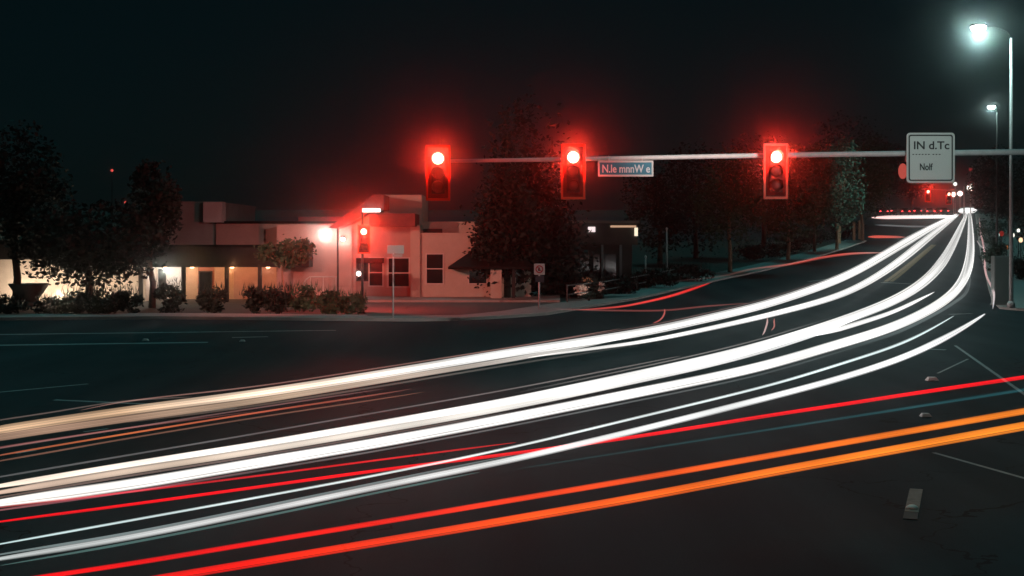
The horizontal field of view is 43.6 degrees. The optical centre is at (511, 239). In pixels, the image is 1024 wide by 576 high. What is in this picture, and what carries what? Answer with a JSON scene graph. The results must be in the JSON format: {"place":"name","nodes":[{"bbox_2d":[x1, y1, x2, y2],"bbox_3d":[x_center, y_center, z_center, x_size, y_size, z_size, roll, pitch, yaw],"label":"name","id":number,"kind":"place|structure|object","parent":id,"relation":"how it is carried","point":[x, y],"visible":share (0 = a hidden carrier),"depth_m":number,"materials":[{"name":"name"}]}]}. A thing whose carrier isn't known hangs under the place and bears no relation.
{"place":"outdoors","nodes":[
{"label":"outdoors","id":0,"kind":"place"},
{"bbox_2d":[0,240,864,317],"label":"pavement","id":1,"kind":"structure","parent":0,"point":[661,288],"depth_m":65.64,"materials":[{"name":"concrete"}]},
{"bbox_2d":[0,289,30,313],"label":"shrub","id":2,"kind":"object","parent":1,"relation":"on","point":[8,308],"visible":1,"depth_m":59.68,"materials":[{"name":"green plant"}]},
{"bbox_2d":[387,245,403,317],"bbox_3d":[-5.185,1.851,57.008,0.748,3.238,0.095,0,0,0],"label":"post sign","id":3,"kind":"object","parent":1,"relation":"on","point":[396,250],"visible":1,"depth_m":56.96,"materials":[{"name":"metal"}]},
{"bbox_2d":[534,264,544,307],"bbox_3d":[1.392,2.334,65.025,0.549,2.268,0.130,0,0,0],"label":"post sign","id":4,"kind":"object","parent":1,"relation":"on","point":[539,269],"visible":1,"depth_m":64.97,"materials":[{"name":"metal"}]},
{"bbox_2d":[346,292,559,304],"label":"terrace","id":5,"kind":"structure","parent":0,"point":[548,298],"depth_m":71.71,"materials":[{"name":"concrete"}]},
{"bbox_2d":[364,296,629,315],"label":"forecourt","id":6,"kind":"structure","parent":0,"point":[416,308],"depth_m":65.56,"materials":[{"name":"concrete"}]},
{"bbox_2d":[0,210,1023,575],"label":"road","id":7,"kind":"structure","parent":0,"point":[714,428],"depth_m":23.56,"materials":[{"name":"grey asphalt"}]},
{"bbox_2d":[3,384,83,391],"bbox_3d":[-11.729,3.596,30.694,0.120,0.001,3.452,0,0,41],"label":"crossing line","id":8,"kind":"object","parent":7,"relation":"on","point":[41,388],"visible":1,"depth_m":31.10,"materials":[{"name":"paint"}]},
{"bbox_2d":[0,342,207,345],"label":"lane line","id":9,"kind":"object","parent":7,"relation":"on","point":[108,343],"visible":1,"depth_m":44.47,"materials":[{"name":"paint"}]},
{"bbox_2d":[56,399,160,404],"bbox_3d":[-8.993,3.596,28.381,2.738,0.001,0.160,0,0,18],"label":"stop line","id":10,"kind":"object","parent":7,"relation":"on","point":[108,402],"visible":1,"depth_m":28.32,"materials":[{"name":"paint"}]},
{"bbox_2d":[0,330,335,334],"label":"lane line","id":11,"kind":"object","parent":7,"relation":"on","point":[172,332],"visible":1,"depth_m":49.76,"materials":[{"name":"paint"}]},
{"bbox_2d":[0,240,865,321],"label":"kerb","id":12,"kind":"structure","parent":7,"relation":"on","point":[340,319],"depth_m":57.88,"materials":[{"name":"concrete"}]},
{"bbox_2d":[450,149,1023,162],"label":"mast arm pole","id":13,"kind":"object","parent":7,"relation":"on","point":[849,154],"visible":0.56,"depth_m":32.95,"materials":[{"name":"metal"}]},
{"bbox_2d":[426,145,449,200],"bbox_3d":[-1.887,-1.714,32.654,0.501,1.420,0.506,0,0,-43],"label":"traffic signal","id":14,"kind":"object","parent":13,"relation":"attached to","point":[437,172],"visible":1,"depth_m":32.66,"materials":[{"name":"red"}]},
{"bbox_2d":[561,144,584,198],"bbox_3d":[1.562,-1.745,32.654,0.501,1.420,0.506,0,0,-43],"label":"traffic signal","id":15,"kind":"object","parent":13,"relation":"attached to","point":[572,171],"visible":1,"depth_m":32.66,"materials":[{"name":"red"}]},
{"bbox_2d":[598,156,652,176],"bbox_3d":[2.918,-1.900,32.933,1.423,0.542,0.156,0,0,0],"label":"street name sign","id":16,"kind":"object","parent":13,"relation":"hanging from","point":[625,168],"visible":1,"depth_m":32.86,"materials":[{"name":"blue"}]},
{"bbox_2d":[764,143,787,198],"bbox_3d":[6.733,-1.755,32.654,0.501,1.420,0.506,0,0,43],"label":"traffic signal","id":17,"kind":"object","parent":13,"relation":"attached to","point":[775,170],"visible":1,"depth_m":32.66,"materials":[{"name":"red"}]},
{"bbox_2d":[898,156,906,180],"bbox_3d":[10.162,-1.875,33.164,0.340,0.669,0.192,0,0,0],"label":"beacon lamp","id":18,"kind":"object","parent":13,"relation":"attached to","point":[901,171],"visible":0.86,"depth_m":33.09,"materials":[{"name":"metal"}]},
{"bbox_2d":[906,133,954,182],"bbox_3d":[10.746,-2.109,32.911,1.238,1.289,0.137,0,0,0],"label":"lane sign","id":19,"kind":"object","parent":13,"relation":"attached to","point":[930,157],"visible":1,"depth_m":32.85,"materials":[{"name":"white"}]},
{"bbox_2d":[852,222,854,239],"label":"timber post","id":20,"kind":"object","parent":7,"relation":"on","point":[853,232],"visible":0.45,"depth_m":160.26,"materials":[{"name":"wood"}]},
{"bbox_2d":[858,220,860,238],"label":"timber post","id":21,"kind":"object","parent":7,"relation":"on","point":[859,227],"visible":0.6,"depth_m":163.05,"materials":[{"name":"wood"}]},
{"bbox_2d":[884,245,932,281],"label":"line","id":22,"kind":"object","parent":7,"relation":"on","point":[904,267],"visible":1,"depth_m":117.32,"materials":[{"name":"yellow paint"}]},
{"bbox_2d":[903,488,922,519],"bbox_3d":[5.472,3.562,17.452,0.180,0.067,2.100,0,0,20],"label":"pavement marker","id":23,"kind":"object","parent":7,"relation":"on","point":[912,507],"visible":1,"depth_m":17.34,"materials":[{"name":"beige paint"}]},
{"bbox_2d":[891,245,935,281],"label":"line","id":24,"kind":"object","parent":7,"relation":"on","point":[910,266],"visible":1,"depth_m":118.53,"materials":[{"name":"yellow paint"}]},
{"bbox_2d":[919,413,931,416],"bbox_3d":[8.422,3.561,26.063,0.220,0.066,0.176,0,0,0],"label":"road stud","id":25,"kind":"object","parent":7,"relation":"on","point":[924,415],"visible":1,"depth_m":26.00,"materials":[{"name":"white"}]},
{"bbox_2d":[919,208,934,214],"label":"car","id":26,"kind":"object","parent":7,"relation":"on","point":[925,211],"visible":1,"depth_m":248.37,"materials":[{"name":"grey paint"}]},
{"bbox_2d":[925,377,938,380],"bbox_3d":[10.739,3.549,32.727,0.300,0.090,0.240,0,0,0],"label":"road stud","id":27,"kind":"object","parent":7,"relation":"on","point":[931,379],"visible":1,"depth_m":32.63,"materials":[{"name":"white"}]},
{"bbox_2d":[935,208,948,214],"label":"car","id":28,"kind":"object","parent":7,"relation":"on","point":[939,211],"visible":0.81,"depth_m":251.36,"materials":[{"name":"grey paint"}]},
{"bbox_2d":[922,186,964,220],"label":"signal mast","id":29,"kind":"object","parent":7,"relation":"on","point":[963,190],"visible":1,"depth_m":224.94,"materials":[{"name":"metal"}]},
{"bbox_2d":[925,188,930,201],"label":"traffic signal","id":30,"kind":"object","parent":29,"relation":"attached to","point":[927,194],"visible":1,"depth_m":224.63,"materials":[{"name":"red"}]},
{"bbox_2d":[946,191,951,203],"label":"traffic signal","id":31,"kind":"object","parent":29,"relation":"attached to","point":[948,197],"visible":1,"depth_m":224.61,"materials":[{"name":"red"}]},
{"bbox_2d":[938,359,967,372],"bbox_3d":[12.620,3.592,36.574,0.070,0.001,4.761,0,0,29],"label":"crossing line","id":32,"kind":"object","parent":7,"relation":"on","point":[953,365],"visible":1,"depth_m":36.63,"materials":[{"name":"paint"}]},
{"bbox_2d":[953,182,956,214],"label":"street lamp","id":33,"kind":"object","parent":7,"relation":"on","point":[954,183],"visible":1,"depth_m":254.94,"materials":[{"name":"metal"}]},
{"bbox_2d":[969,168,971,216],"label":"street lamp","id":34,"kind":"object","parent":7,"relation":"on","point":[970,169],"visible":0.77,"depth_m":239.92,"materials":[{"name":"metal"}]},
{"bbox_2d":[934,452,1023,478],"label":"crossing line","id":35,"kind":"object","parent":7,"relation":"on","point":[979,465],"visible":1,"depth_m":20.41,"materials":[{"name":"paint"}]},
{"bbox_2d":[954,345,1023,394],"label":"crossing line","id":36,"kind":"object","parent":7,"relation":"on","point":[997,375],"visible":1,"depth_m":35.00,"materials":[{"name":"paint"}]},
{"bbox_2d":[975,214,1023,310],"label":"kerb","id":37,"kind":"structure","parent":7,"relation":"on","point":[1000,306],"depth_m":93.24,"materials":[{"name":"concrete"}]},
{"bbox_2d":[0,210,1023,314],"bbox_3d":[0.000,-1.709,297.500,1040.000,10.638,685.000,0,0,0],"label":"ground","id":38,"kind":"structure","parent":0,"point":[718,260],"depth_m":137.06,"materials":[{"name":"green plant"}]},
{"bbox_2d":[8,283,48,306],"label":"stone bowl","id":39,"kind":"object","parent":38,"relation":"on","point":[30,291],"visible":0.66,"depth_m":68.68,"materials":[{"name":"stone"}]},
{"bbox_2d":[0,120,79,305],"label":"tree","id":40,"kind":"object","parent":38,"relation":"on","point":[14,209],"visible":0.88,"depth_m":68.43,"materials":[{"name":"green plant"}]},
{"bbox_2d":[30,291,72,313],"bbox_3d":[-21.734,3.000,60.646,2.051,1.218,2.023,0,0,0],"label":"shrub","id":41,"kind":"object","parent":38,"relation":"on","point":[54,303],"visible":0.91,"depth_m":60.36,"materials":[{"name":"green plant"}]},
{"bbox_2d":[58,285,101,313],"bbox_3d":[-20.471,2.843,60.575,2.156,1.512,1.985,0,0,0],"label":"shrub","id":42,"kind":"object","parent":38,"relation":"on","point":[79,302],"visible":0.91,"depth_m":60.19,"materials":[{"name":"green plant"}]},
{"bbox_2d":[3,198,171,308],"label":"tree","id":43,"kind":"object","parent":38,"relation":"on","point":[101,259],"visible":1,"depth_m":65.28,"materials":[{"name":"green plant"}]},
{"bbox_2d":[86,282,126,313],"bbox_3d":[-19.243,2.792,60.590,1.972,1.642,2.045,0,0,0],"label":"shrub","id":44,"kind":"object","parent":38,"relation":"on","point":[107,302],"visible":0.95,"depth_m":60.24,"materials":[{"name":"green plant"}]},
{"bbox_2d":[113,284,144,312],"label":"shrub","id":45,"kind":"object","parent":38,"relation":"on","point":[135,300],"visible":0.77,"depth_m":61.23,"materials":[{"name":"green plant"}]},
{"bbox_2d":[122,159,184,307],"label":"tree","id":46,"kind":"object","parent":38,"relation":"on","point":[162,201],"visible":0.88,"depth_m":67.51,"materials":[{"name":"green plant"}]},
{"bbox_2d":[152,276,186,312],"bbox_3d":[-16.554,2.690,61.911,1.679,2.018,1.678,0,0,0],"label":"shrub","id":47,"kind":"object","parent":38,"relation":"on","point":[174,302],"visible":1,"depth_m":61.71,"materials":[{"name":"green plant"}]},
{"bbox_2d":[195,279,227,312],"bbox_3d":[-14.560,2.767,62.173,1.575,1.750,1.543,0,0,-31],"label":"shrub","id":48,"kind":"object","parent":38,"relation":"on","point":[211,302],"visible":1,"depth_m":61.96,"materials":[{"name":"green plant"}]},
{"bbox_2d":[239,283,267,313],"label":"shrub","id":49,"kind":"object","parent":38,"relation":"on","point":[253,301],"visible":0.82,"depth_m":62.03,"materials":[{"name":"green plant"}]},
{"bbox_2d":[0,195,533,301],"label":"roadside building","id":50,"kind":"structure","parent":38,"relation":"on","point":[214,242],"depth_m":75.50,"materials":[{"name":"beige paint"}]},
{"bbox_2d":[158,268,167,297],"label":"window frame","id":51,"kind":"structure","parent":50,"relation":"in","point":[163,272],"depth_m":77.58,"materials":[{"name":"beige"}]},
{"bbox_2d":[199,271,211,293],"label":"door","id":52,"kind":"structure","parent":50,"relation":"in","point":[203,275],"depth_m":77.58,"materials":[{"name":"glass"}]},
{"bbox_2d":[321,231,327,237],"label":"wall lamp","id":53,"kind":"object","parent":50,"relation":"attached to","point":[324,234],"visible":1,"depth_m":75.11,"materials":[{"name":"white glass"}]},
{"bbox_2d":[356,263,367,280],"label":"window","id":54,"kind":"structure","parent":50,"relation":"in","point":[358,265],"depth_m":75.58,"materials":[{"name":"glass"}]},
{"bbox_2d":[426,253,443,283],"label":"window frame","id":55,"kind":"structure","parent":50,"relation":"in","point":[434,261],"depth_m":74.99,"materials":[{"name":"beige"}]},
{"bbox_2d":[468,269,487,283],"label":"window frame","id":56,"kind":"structure","parent":50,"relation":"in","point":[472,275],"depth_m":74.99,"materials":[{"name":"beige"}]},
{"bbox_2d":[515,269,524,283],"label":"window frame","id":57,"kind":"structure","parent":50,"relation":"in","point":[516,280],"depth_m":75.28,"materials":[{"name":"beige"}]},
{"bbox_2d":[259,280,293,313],"bbox_3d":[-11.250,2.765,61.930,1.845,1.737,1.673,0,0,0],"label":"shrub","id":58,"kind":"object","parent":38,"relation":"on","point":[278,296],"visible":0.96,"depth_m":61.61,"materials":[{"name":"green plant"}]},
{"bbox_2d":[253,234,316,291],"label":"tree","id":59,"kind":"object","parent":38,"relation":"on","point":[286,254],"visible":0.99,"depth_m":66.12,"materials":[{"name":"green plant"}]},
{"bbox_2d":[284,280,318,312],"bbox_3d":[-10.135,2.669,61.953,1.820,1.679,1.942,0,0,0],"label":"shrub","id":60,"kind":"object","parent":38,"relation":"on","point":[304,299],"visible":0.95,"depth_m":61.51,"materials":[{"name":"green plant"}]},
{"bbox_2d":[303,276,336,293],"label":"hand rail","id":61,"kind":"object","parent":38,"relation":"on","point":[318,276],"visible":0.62,"depth_m":72.97,"materials":[{"name":"beige"}]},
{"bbox_2d":[313,284,345,313],"bbox_3d":[-8.641,2.857,61.245,1.726,1.546,1.775,0,0,-18],"label":"shrub","id":62,"kind":"object","parent":38,"relation":"on","point":[327,301],"visible":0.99,"depth_m":60.95,"materials":[{"name":"green plant"}]},
{"bbox_2d":[336,289,367,314],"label":"shrub","id":63,"kind":"object","parent":38,"relation":"on","point":[358,301],"visible":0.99,"depth_m":61.02,"materials":[{"name":"green plant"}]},
{"bbox_2d":[361,212,364,312],"bbox_3d":[-7.354,1.113,62.924,0.280,4.970,0.273,0,0,0],"label":"signal pole","id":64,"kind":"object","parent":38,"relation":"on","point":[362,258],"visible":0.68,"depth_m":62.88,"materials":[{"name":"black metal"}]},
{"bbox_2d":[356,270,361,276],"bbox_3d":[-7.479,1.635,62.726,0.324,0.340,0.424,0,0,0],"label":"pedestrian signal","id":65,"kind":"object","parent":64,"relation":"attached to","point":[358,273],"visible":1,"depth_m":62.59,"materials":[{"name":"white metal"}]},
{"bbox_2d":[358,225,369,253],"bbox_3d":[-7.279,-0.039,62.766,0.579,1.420,0.690,0,0,-24],"label":"traffic signal","id":66,"kind":"object","parent":64,"relation":"attached to","point":[363,239],"visible":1,"depth_m":62.70,"materials":[{"name":"red"}]},
{"bbox_2d":[458,105,552,297],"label":"conifer","id":67,"kind":"object","parent":38,"relation":"on","point":[506,233],"visible":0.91,"depth_m":73.99,"materials":[{"name":"green plant"}]},
{"bbox_2d":[462,85,603,296],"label":"conifer","id":68,"kind":"object","parent":38,"relation":"on","point":[534,173],"visible":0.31,"depth_m":77.48,"materials":[{"name":"green plant"}]},
{"bbox_2d":[536,274,581,296],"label":"shrub","id":69,"kind":"object","parent":38,"relation":"on","point":[553,291],"visible":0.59,"depth_m":77.51,"materials":[{"name":"green plant"}]},
{"bbox_2d":[531,118,605,292],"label":"conifer","id":70,"kind":"object","parent":38,"relation":"on","point":[560,211],"visible":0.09,"depth_m":83.58,"materials":[{"name":"green plant"}]},
{"bbox_2d":[573,277,607,298],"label":"shrub","id":71,"kind":"object","parent":38,"relation":"on","point":[599,286],"visible":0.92,"depth_m":75.09,"materials":[{"name":"green plant"}]},
{"bbox_2d":[563,221,638,285],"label":"dark shop","id":72,"kind":"structure","parent":38,"relation":"on","point":[614,241],"depth_m":91.15,"materials":[{"name":"grey"}]},
{"bbox_2d":[569,253,589,282],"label":"window frame","id":73,"kind":"structure","parent":72,"relation":"in","point":[587,274],"depth_m":91.99,"materials":[{"name":"glass"}]},
{"bbox_2d":[593,253,616,278],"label":"window frame","id":74,"kind":"structure","parent":72,"relation":"in","point":[610,259],"depth_m":91.99,"materials":[{"name":"glass"}]},
{"bbox_2d":[587,271,640,294],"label":"shrub","id":75,"kind":"object","parent":38,"relation":"on","point":[626,281],"visible":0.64,"depth_m":81.73,"materials":[{"name":"green plant"}]},
{"bbox_2d":[567,269,693,301],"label":"guard rail","id":76,"kind":"object","parent":38,"relation":"on","point":[605,281],"visible":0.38,"depth_m":77.68,"materials":[{"name":"grey"}]},
{"bbox_2d":[620,265,679,287],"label":"shrub","id":77,"kind":"object","parent":38,"relation":"on","point":[652,278],"visible":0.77,"depth_m":89.80,"materials":[{"name":"green plant"}]},
{"bbox_2d":[619,166,701,263],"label":"tree","id":78,"kind":"object","parent":38,"relation":"on","point":[663,220],"visible":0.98,"depth_m":119.01,"materials":[{"name":"green plant"}]},
{"bbox_2d":[666,227,667,266],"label":"utility pole","id":79,"kind":"object","parent":38,"relation":"on","point":[666,246],"visible":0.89,"depth_m":111.94,"materials":[{"name":"metal"}]},
{"bbox_2d":[658,261,715,281],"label":"shrub","id":80,"kind":"object","parent":38,"relation":"on","point":[692,269],"visible":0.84,"depth_m":97.68,"materials":[{"name":"green plant"}]},
{"bbox_2d":[649,136,740,258],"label":"tree","id":81,"kind":"object","parent":38,"relation":"on","point":[695,252],"visible":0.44,"depth_m":127.62,"materials":[{"name":"green plant"}]},
{"bbox_2d":[689,141,768,271],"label":"tree","id":82,"kind":"object","parent":38,"relation":"on","point":[744,195],"visible":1,"depth_m":107.92,"materials":[{"name":"green plant"}]},
{"bbox_2d":[726,239,785,260],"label":"shrub","id":83,"kind":"object","parent":38,"relation":"on","point":[754,253],"visible":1,"depth_m":123.89,"materials":[{"name":"green plant"}]},
{"bbox_2d":[712,131,809,244],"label":"tree","id":84,"kind":"object","parent":38,"relation":"on","point":[764,234],"visible":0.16,"depth_m":149.78,"materials":[{"name":"green plant"}]},
{"bbox_2d":[759,234,812,252],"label":"shrub","id":85,"kind":"object","parent":38,"relation":"on","point":[796,248],"visible":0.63,"depth_m":135.84,"materials":[{"name":"green plant"}]},
{"bbox_2d":[754,141,827,259],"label":"tree","id":86,"kind":"object","parent":38,"relation":"on","point":[811,195],"visible":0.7,"depth_m":123.13,"materials":[{"name":"green plant"}]},
{"bbox_2d":[788,139,838,251],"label":"tree","id":87,"kind":"object","parent":38,"relation":"on","point":[828,176],"visible":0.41,"depth_m":135.13,"materials":[{"name":"green plant"}]},
{"bbox_2d":[796,227,845,244],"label":"shrub","id":88,"kind":"object","parent":38,"relation":"on","point":[823,235],"visible":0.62,"depth_m":149.64,"materials":[{"name":"green plant"}]},
{"bbox_2d":[815,131,868,249],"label":"tree","id":89,"kind":"object","parent":38,"relation":"on","point":[843,213],"visible":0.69,"depth_m":139.35,"materials":[{"name":"green plant"}]},
{"bbox_2d":[797,107,898,226],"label":"tree","id":90,"kind":"object","parent":38,"relation":"on","point":[843,133],"visible":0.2,"depth_m":199.28,"materials":[{"name":"green plant"}]},
{"bbox_2d":[831,220,867,237],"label":"shrub","id":91,"kind":"object","parent":38,"relation":"on","point":[847,232],"visible":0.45,"depth_m":165.59,"materials":[{"name":"green plant"}]},
{"bbox_2d":[831,130,896,240],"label":"tree","id":92,"kind":"object","parent":38,"relation":"on","point":[878,180],"visible":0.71,"depth_m":157.26,"materials":[{"name":"green plant"}]},
{"bbox_2d":[873,208,888,214],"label":"car","id":93,"kind":"object","parent":38,"relation":"on","point":[882,211],"visible":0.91,"depth_m":247.95,"materials":[{"name":"grey paint"}]},
{"bbox_2d":[859,137,904,214],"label":"tree","id":94,"kind":"object","parent":38,"relation":"on","point":[895,158],"visible":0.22,"depth_m":251.46,"materials":[{"name":"green plant"}]},
{"bbox_2d":[885,208,898,214],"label":"car","id":95,"kind":"object","parent":38,"relation":"on","point":[893,211],"visible":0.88,"depth_m":251.33,"materials":[{"name":"grey paint"}]},
{"bbox_2d":[895,208,909,214],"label":"car","id":96,"kind":"object","parent":38,"relation":"on","point":[903,211],"visible":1,"depth_m":248.32,"materials":[{"name":"red paint"}]},
{"bbox_2d":[888,148,934,207],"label":"tree","id":97,"kind":"object","parent":38,"relation":"on","point":[913,188],"visible":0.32,"depth_m":261.14,"materials":[{"name":"green plant"}]},
{"bbox_2d":[907,208,921,214],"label":"car","id":98,"kind":"object","parent":38,"relation":"on","point":[915,211],"visible":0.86,"depth_m":251.32,"materials":[{"name":"blue paint"}]},
{"bbox_2d":[967,160,1008,217],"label":"tree","id":99,"kind":"object","parent":38,"relation":"on","point":[980,195],"visible":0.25,"depth_m":235.04,"materials":[{"name":"green plant"}]},
{"bbox_2d":[974,213,1008,243],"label":"shrub","id":100,"kind":"object","parent":38,"relation":"on","point":[983,230],"visible":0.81,"depth_m":149.87,"materials":[{"name":"green plant"}]},
{"bbox_2d":[987,105,997,243],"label":"street lamp","id":101,"kind":"object","parent":38,"relation":"on","point":[991,106],"visible":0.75,"depth_m":127.93,"materials":[{"name":"grey"}]},
{"bbox_2d":[965,142,1023,233],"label":"tree","id":102,"kind":"object","parent":38,"relation":"on","point":[987,171],"visible":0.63,"depth_m":174.42,"materials":[{"name":"green plant"}]},
{"bbox_2d":[977,235,1013,270],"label":"shrub","id":103,"kind":"object","parent":38,"relation":"on","point":[997,249],"visible":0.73,"depth_m":109.89,"materials":[{"name":"green plant"}]},
{"bbox_2d":[1005,162,1023,243],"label":"tree","id":104,"kind":"object","parent":38,"relation":"on","point":[1020,189],"visible":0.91,"depth_m":130.14,"materials":[{"name":"green plant"}]},
{"bbox_2d":[1017,229,1019,256],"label":"verge lamp","id":105,"kind":"object","parent":38,"relation":"on","point":[1018,230],"visible":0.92,"depth_m":127.96,"materials":[{"name":"black metal"}]},
{"bbox_2d":[0,0,1023,209],"label":"sky","id":106,"kind":"structure","parent":0,"point":[261,104],"materials":[{"name":"black"}]},
{"bbox_2d":[976,214,1023,307],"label":"pavement","id":107,"kind":"structure","parent":0,"point":[1018,292],"depth_m":139.93,"materials":[{"name":"concrete"}]},
{"bbox_2d":[970,24,1014,307],"bbox_3d":[24.444,-3.753,65.045,2.247,14.447,0.709,0,0,0],"label":"street lamp","id":108,"kind":"object","parent":107,"relation":"on","point":[977,28],"visible":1,"depth_m":64.97,"materials":[{"name":"metal"}]},
{"bbox_2d":[990,256,1008,304],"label":"signal cabinet","id":109,"kind":"object","parent":107,"relation":"on","point":[999,280],"visible":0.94,"depth_m":67.98,"materials":[{"name":"metal"}]},
{"bbox_2d":[1007,246,1023,278],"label":"shrub","id":110,"kind":"object","parent":107,"relation":"on","point":[1018,267],"visible":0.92,"depth_m":99.79,"materials":[{"name":"green plant"}]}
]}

